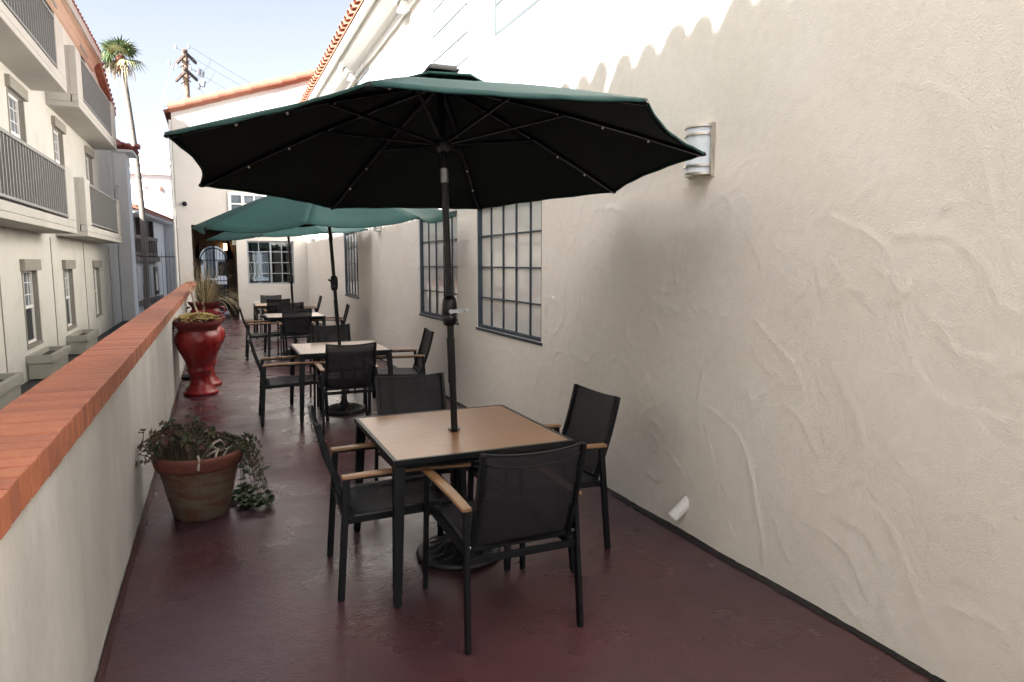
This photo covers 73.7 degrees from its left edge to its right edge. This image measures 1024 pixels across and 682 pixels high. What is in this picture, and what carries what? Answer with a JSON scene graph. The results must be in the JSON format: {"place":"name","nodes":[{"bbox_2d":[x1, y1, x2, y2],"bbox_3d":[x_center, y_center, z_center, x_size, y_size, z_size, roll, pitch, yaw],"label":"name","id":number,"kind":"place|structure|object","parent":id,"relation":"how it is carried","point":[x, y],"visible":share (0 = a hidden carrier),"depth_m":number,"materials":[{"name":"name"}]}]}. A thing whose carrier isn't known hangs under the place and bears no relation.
{"place":"outdoors","nodes":[
{"label":"outdoors","id":0,"kind":"place"},
{"bbox_2d":[111,138,140,320],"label":"narrow stucco building","id":1,"kind":"structure","parent":0,"point":[123,154],"depth_m":23.46,"materials":[{"name":"white paint"}]},
{"bbox_2d":[132,203,172,313],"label":"balcony wing","id":2,"kind":"structure","parent":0,"point":[155,222],"depth_m":40.24,"materials":[{"name":"grey paint"}]},
{"bbox_2d":[153,267,158,294],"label":"window","id":3,"kind":"structure","parent":2,"relation":"in","point":[156,284],"depth_m":40.79,"materials":[{"name":"grey glass"}]},
{"bbox_2d":[129,153,179,293],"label":"tall white building","id":4,"kind":"structure","parent":0,"point":[156,173],"depth_m":44.36,"materials":[{"name":"paint"}]},
{"bbox_2d":[74,0,352,154],"label":"sky","id":5,"kind":"structure","parent":0,"point":[255,40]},
{"bbox_2d":[200,246,268,294],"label":"street building","id":6,"kind":"structure","parent":0,"point":[210,253],"depth_m":36.57,"materials":[{"name":"grey paint"}]},
{"bbox_2d":[204,246,213,275],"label":"window","id":7,"kind":"structure","parent":6,"relation":"in","point":[209,255],"depth_m":36.30,"materials":[{"name":"grey glass"}]},
{"bbox_2d":[262,252,268,274],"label":"window","id":8,"kind":"structure","parent":6,"relation":"in","point":[264,254],"depth_m":37.41,"materials":[{"name":"grey glass"}]},
{"bbox_2d":[105,311,933,681],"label":"deck floor","id":9,"kind":"structure","parent":0,"point":[235,593],"depth_m":3.44,"materials":[{"name":"red concrete"}]},
{"bbox_2d":[0,282,196,681],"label":"parapet wall","id":10,"kind":"structure","parent":9,"relation":"on","point":[76,488],"depth_m":2.71,"materials":[{"name":"grey paint"}]},
{"bbox_2d":[182,374,189,379],"bbox_3d":[-4.740,0.531,10.061,0.316,0.050,0.316,-3,7,-23],"label":"pot saucer","id":11,"kind":"object","parent":9,"relation":"on","point":[186,377],"visible":0.34,"depth_m":9.92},
{"bbox_2d":[172,292,221,396],"bbox_3d":[-4.080,0.025,8.843,0.635,1.332,0.601,-3,7,-23],"label":"red urn","id":12,"kind":"object","parent":9,"relation":"on","point":[197,340],"visible":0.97,"depth_m":8.72,"materials":[{"name":"ceramic"}]},
{"bbox_2d":[181,314,225,385],"bbox_3d":[-4.280,0.123,9.490,0.601,0.990,0.601,-3,7,-23],"label":"red urn","id":13,"kind":"object","parent":9,"relation":"on","point":[215,380],"visible":0.12,"depth_m":9.48,"materials":[{"name":"ceramic"}]},
{"bbox_2d":[135,402,275,521],"bbox_3d":[-2.120,0.791,4.672,0.922,0.763,0.693,-3,7,-23],"label":"terracotta pot plant","id":14,"kind":"object","parent":9,"relation":"on","point":[195,471],"visible":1,"depth_m":4.50,"materials":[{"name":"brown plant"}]},
{"bbox_2d":[174,260,265,327],"bbox_3d":[-5.694,-0.699,13.005,2.010,1.821,1.912,-3,7,-23],"label":"potted plant","id":15,"kind":"object","parent":9,"relation":"on","point":[205,302],"visible":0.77,"depth_m":12.92,"materials":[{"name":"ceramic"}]},
{"bbox_2d":[238,307,287,360],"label":"patio chair","id":16,"kind":"object","parent":9,"relation":"on","point":[257,335],"visible":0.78,"depth_m":12.06,"materials":[{"name":"black metal"}]},
{"bbox_2d":[260,295,281,332],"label":"patio chair","id":17,"kind":"object","parent":9,"relation":"on","point":[263,298],"visible":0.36,"depth_m":16.71,"materials":[{"name":"black fabric"}]},
{"bbox_2d":[253,302,296,338],"bbox_3d":[-5.458,-0.488,15.916,1.036,0.742,1.090,-3,7,-23],"label":"patio table","id":18,"kind":"object","parent":9,"relation":"on","point":[257,306],"visible":0.45,"depth_m":15.40,"materials":[{"name":"brown wood"}]},
{"bbox_2d":[263,298,292,338],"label":"patio chair","id":19,"kind":"object","parent":9,"relation":"on","point":[272,305],"visible":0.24,"depth_m":15.05,"materials":[{"name":"black fabric"}]},
{"bbox_2d":[206,226,367,354],"bbox_3d":[-4.083,-1.109,12.562,2.752,2.738,2.763,-3,7,-23],"label":"patio umbrella","id":20,"kind":"object","parent":9,"relation":"on","point":[287,233],"visible":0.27,"depth_m":11.46,"materials":[{"name":"green fabric"}]},
{"bbox_2d":[247,335,328,426],"bbox_3d":[-2.442,0.398,7.439,0.792,0.913,0.590,-3,7,-22],"label":"patio chair","id":21,"kind":"object","parent":9,"relation":"on","point":[277,382],"visible":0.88,"depth_m":7.31,"materials":[{"name":"black metal"}]},
{"bbox_2d":[278,302,310,342],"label":"patio chair","id":22,"kind":"object","parent":9,"relation":"on","point":[297,305],"visible":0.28,"depth_m":13.69,"materials":[{"name":"black fabric"}]},
{"bbox_2d":[276,308,313,360],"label":"patio chair","id":23,"kind":"object","parent":9,"relation":"on","point":[296,323],"visible":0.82,"depth_m":11.87,"materials":[{"name":"black fabric"}]},
{"bbox_2d":[264,312,325,356],"bbox_3d":[-4.038,-0.117,12.684,1.036,0.742,1.090,-3,7,-23],"label":"patio table","id":24,"kind":"object","parent":9,"relation":"on","point":[316,316],"visible":0.61,"depth_m":12.36,"materials":[{"name":"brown wood"}]},
{"bbox_2d":[304,295,321,311],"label":"patio chair","id":25,"kind":"object","parent":9,"relation":"on","point":[318,305],"visible":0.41,"depth_m":16.16,"materials":[{"name":"black metal"}]},
{"bbox_2d":[191,196,455,414],"bbox_3d":[-2.021,-0.514,7.549,2.619,2.698,2.608,2,7,15],"label":"patio umbrella","id":26,"kind":"object","parent":9,"relation":"on","point":[265,214],"visible":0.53,"depth_m":6.55,"materials":[{"name":"green fabric"}]},
{"bbox_2d":[308,303,349,342],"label":"patio chair","id":27,"kind":"object","parent":9,"relation":"on","point":[342,321],"visible":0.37,"depth_m":12.82,"materials":[{"name":"black fabric"}]},
{"bbox_2d":[310,324,355,406],"bbox_3d":[-2.191,0.277,8.489,0.590,0.913,0.792,-3,7,-23],"label":"patio chair","id":28,"kind":"object","parent":9,"relation":"on","point":[323,333],"visible":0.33,"depth_m":8.75,"materials":[{"name":"black fabric"}]},
{"bbox_2d":[289,340,393,423],"bbox_3d":[-1.987,0.433,7.893,1.036,0.742,1.090,-3,7,-23],"label":"patio table","id":29,"kind":"object","parent":9,"relation":"on","point":[303,351],"visible":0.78,"depth_m":7.59,"materials":[{"name":"brown wood"}]},
{"bbox_2d":[313,342,378,434],"bbox_3d":[-1.732,0.433,7.126,0.590,0.913,0.792,-3,7,-23],"label":"patio chair","id":30,"kind":"object","parent":9,"relation":"on","point":[355,366],"visible":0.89,"depth_m":6.82,"materials":[{"name":"black fabric"}]},
{"bbox_2d":[307,405,470,602],"bbox_3d":[-0.689,0.820,3.756,0.792,0.913,0.590,-2,7,-20],"label":"patio chair","id":31,"kind":"object","parent":9,"relation":"on","point":[363,502],"visible":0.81,"depth_m":3.61,"materials":[{"name":"black metal"}]},
{"bbox_2d":[363,328,433,413],"bbox_3d":[-1.339,0.329,8.038,0.792,0.913,0.590,-2,7,-17],"label":"patio chair","id":32,"kind":"object","parent":9,"relation":"on","point":[420,357],"visible":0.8,"depth_m":8.03,"materials":[{"name":"black fabric"}]},
{"bbox_2d":[374,372,478,486],"bbox_3d":[-0.577,0.729,4.550,0.590,0.913,0.792,-3,7,-23],"label":"patio chair","id":33,"kind":"object","parent":9,"relation":"on","point":[407,394],"visible":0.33,"depth_m":4.83,"materials":[{"name":"black fabric"}]},
{"bbox_2d":[163,63,705,571],"bbox_3d":[-0.371,-0.113,3.828,2.695,2.752,2.684,-3,7,-23],"label":"patio umbrella","id":34,"kind":"object","parent":9,"relation":"on","point":[443,137],"visible":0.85,"depth_m":3.91,"materials":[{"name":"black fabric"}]},
{"bbox_2d":[353,404,574,608],"bbox_3d":[-0.321,0.877,4.025,1.036,0.742,1.090,-3,7,-23],"label":"patio table","id":35,"kind":"object","parent":9,"relation":"on","point":[402,442],"visible":0.77,"depth_m":3.75,"materials":[{"name":"brown wood"}]},
{"bbox_2d":[421,441,586,654],"bbox_3d":[-0.051,0.871,3.313,0.590,0.913,0.792,-3,7,-23],"label":"patio chair","id":36,"kind":"object","parent":9,"relation":"on","point":[521,500],"visible":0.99,"depth_m":3.02,"materials":[{"name":"black fabric"}]},
{"bbox_2d":[467,384,620,571],"bbox_3d":[0.188,0.775,4.149,0.792,0.913,0.590,-3,7,-25],"label":"patio chair","id":37,"kind":"object","parent":9,"relation":"on","point":[591,416],"visible":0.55,"depth_m":4.17,"materials":[{"name":"black fabric"}]},
{"bbox_2d":[299,0,1023,681],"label":"long stucco building","id":38,"kind":"structure","parent":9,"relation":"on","point":[791,332],"depth_m":3.48,"materials":[{"name":"beige paint"}]},
{"bbox_2d":[344,232,358,298],"bbox_3d":[-3.381,-1.625,14.448,0.076,1.388,1.630,-3,7,-23],"label":"window","id":39,"kind":"structure","parent":38,"relation":"in","point":[350,239],"depth_m":14.60,"materials":[{"name":"glass"}]},
{"bbox_2d":[354,66,369,85],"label":"window","id":40,"kind":"structure","parent":38,"relation":"in","point":[365,77],"depth_m":12.36,"materials":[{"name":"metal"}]},
{"bbox_2d":[374,226,380,231],"bbox_3d":[-2.328,-2.033,11.751,0.110,0.302,0.212,-3,7,-23],"label":"wall sconce","id":41,"kind":"object","parent":38,"relation":"attached to","point":[377,229],"depth_m":11.69,"materials":[{"name":"white plastic"}]},
{"bbox_2d":[419,210,458,324],"bbox_3d":[-0.950,-0.955,8.877,0.076,1.358,1.700,-3,7,-23],"label":"window","id":42,"kind":"structure","parent":38,"relation":"in","point":[432,270],"depth_m":9.11,"materials":[{"name":"grey glass"}]},
{"bbox_2d":[432,0,467,66],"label":"window","id":43,"kind":"structure","parent":38,"relation":"in","point":[449,17],"depth_m":8.00,"materials":[{"name":"glass"}]},
{"bbox_2d":[476,201,542,345],"bbox_3d":[-0.037,-0.717,6.785,0.076,1.353,1.670,-3,7,-23],"label":"window","id":44,"kind":"structure","parent":38,"relation":"in","point":[509,236],"depth_m":6.78,"materials":[{"name":"glass"}]},
{"bbox_2d":[494,0,539,36],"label":"window","id":45,"kind":"structure","parent":38,"relation":"in","point":[506,12],"depth_m":6.47,"materials":[{"name":"metal"}]},
{"bbox_2d":[668,496,688,520],"bbox_3d":[1.067,1.051,4.299,0.162,0.168,0.072,-1,7,-7],"label":"drain spout","id":46,"kind":"object","parent":38,"relation":"attached to","point":[678,510],"visible":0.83,"depth_m":4.27,"materials":[{"name":"white paint"}]},
{"bbox_2d":[683,122,715,179],"bbox_3d":[1.065,-1.105,3.974,0.110,0.302,0.212,-3,7,-23],"label":"wall sconce","id":47,"kind":"object","parent":38,"relation":"attached to","point":[701,137],"depth_m":3.91,"materials":[{"name":"white glass"}]},
{"label":"ground","id":48,"kind":"structure","parent":0,"visible":0},
{"bbox_2d":[0,0,122,384],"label":"apartment building","id":49,"kind":"structure","parent":48,"relation":"on","point":[61,237],"depth_m":13.06,"materials":[{"name":"paint"}]},
{"bbox_2d":[4,74,28,142],"bbox_3d":[-8.523,-3.653,11.737,0.189,1.540,1.200,-3,7,-23],"label":"window","id":50,"kind":"structure","parent":49,"relation":"in","point":[16,111],"depth_m":11.92,"materials":[{"name":"white paint"}]},
{"bbox_2d":[19,259,43,349],"bbox_3d":[-8.523,-0.672,12.079,0.189,1.540,1.200,-3,7,-23],"label":"window","id":51,"kind":"structure","parent":49,"relation":"in","point":[28,267],"depth_m":12.38,"materials":[{"name":"white glass"}]},
{"bbox_2d":[44,0,56,12],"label":"window","id":52,"kind":"structure","parent":49,"relation":"in","point":[54,3],"depth_m":14.90,"materials":[{"name":"white paint"}]},
{"bbox_2d":[51,116,65,164],"bbox_3d":[-9.897,-4.014,14.887,0.189,1.540,1.150,-3,7,-23],"label":"window","id":53,"kind":"structure","parent":49,"relation":"in","point":[58,144],"depth_m":15.16,"materials":[{"name":"white paint"}]},
{"bbox_2d":[62,260,76,330],"bbox_3d":[-9.897,-1.034,15.229,0.189,1.540,1.150,-3,7,-23],"label":"window","id":54,"kind":"structure","parent":49,"relation":"in","point":[68,266],"depth_m":15.58,"materials":[{"name":"white glass"}]},
{"bbox_2d":[21,321,128,394],"bbox_3d":[-4.707,1.411,6.337,2.280,0.250,39.000,-3,7,-23],"label":"roof ledge","id":55,"kind":"object","parent":49,"relation":"attached to","point":[27,385],"visible":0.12,"depth_m":14.48,"materials":[{"name":"grey concrete"}]},
{"bbox_2d":[0,372,23,409],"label":"window planter","id":56,"kind":"object","parent":55,"relation":"on","point":[10,387],"visible":0.91,"depth_m":9.38,"materials":[{"name":"paint"}]},
{"bbox_2d":[26,345,70,379],"bbox_3d":[-8.331,0.373,12.316,0.395,0.410,1.500,-3,7,-23],"label":"window planter","id":57,"kind":"object","parent":55,"relation":"on","point":[45,362],"visible":0.98,"depth_m":11.71,"materials":[{"name":"paint"}]},
{"bbox_2d":[66,329,98,354],"bbox_3d":[-9.723,0.006,15.506,0.395,0.410,1.600,-3,7,-23],"label":"window planter","id":58,"kind":"object","parent":55,"relation":"on","point":[80,341],"visible":0.97,"depth_m":14.84,"materials":[{"name":"paint"}]},
{"bbox_2d":[140,251,174,309],"bbox_3d":[-10.489,-1.501,20.374,0.980,2.334,0.025,-3,7,-23],"label":"iron fence","id":59,"kind":"object","parent":55,"relation":"on","point":[161,256],"visible":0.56,"depth_m":20.28,"materials":[{"name":"black metal"}]},
{"bbox_2d":[78,43,87,62],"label":"window","id":60,"kind":"structure","parent":49,"relation":"in","point":[81,47],"depth_m":18.25,"materials":[{"name":"white paint"}]},
{"bbox_2d":[84,145,94,185],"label":"window","id":61,"kind":"structure","parent":49,"relation":"in","point":[89,170],"depth_m":18.86,"materials":[{"name":"white paint"}]},
{"bbox_2d":[92,260,102,317],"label":"window","id":62,"kind":"structure","parent":49,"relation":"in","point":[96,264],"depth_m":19.25,"materials":[{"name":"white paint"}]},
{"bbox_2d":[96,34,149,309],"bbox_3d":[-17.423,-5.994,31.223,2.367,15.200,2.214,-3,7,-23],"label":"fan palm","id":63,"kind":"object","parent":48,"relation":"on","point":[119,63],"visible":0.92,"depth_m":30.66,"materials":[{"name":"green plant"}]},
{"bbox_2d":[168,44,205,97],"bbox_3d":[-17.495,-7.486,37.584,1.801,16.700,2.355,-3,7,-23],"label":"utility pole","id":64,"kind":"object","parent":48,"relation":"on","point":[183,58],"visible":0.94,"depth_m":36.66,"materials":[{"name":"brown wood"}]},
{"bbox_2d":[164,48,246,106],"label":"power lines","id":65,"kind":"object","parent":64,"relation":"attached to","point":[212,76],"visible":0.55,"depth_m":37.04,"materials":[{"name":"grey"}]},
{"bbox_2d":[163,69,316,319],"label":"end building","id":66,"kind":"structure","parent":48,"relation":"on","point":[203,205],"depth_m":20.11,"materials":[{"name":"beige paint"}]},
{"bbox_2d":[200,248,229,311],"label":"iron gate","id":67,"kind":"structure","parent":66,"relation":"attached to","point":[225,291],"depth_m":22.93,"materials":[{"name":"black metal"}]},
{"bbox_2d":[217,261,226,275],"bbox_3d":[-9.686,-2.426,22.840,0.285,0.490,0.030,-3,7,-23],"label":"notice board","id":68,"kind":"object","parent":67,"relation":"attached to","point":[223,268],"visible":1,"depth_m":22.83,"materials":[{"name":"black"}]},
{"bbox_2d":[228,192,264,210],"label":"window","id":69,"kind":"structure","parent":66,"relation":"in","point":[235,200],"depth_m":20.12,"materials":[{"name":"white paint"}]},
{"bbox_2d":[247,241,294,283],"bbox_3d":[-7.353,-2.389,20.808,1.340,1.300,0.163,-3,7,-23],"label":"window","id":70,"kind":"structure","parent":66,"relation":"in","point":[248,257],"depth_m":20.72,"materials":[{"name":"black glass"}]}
]}

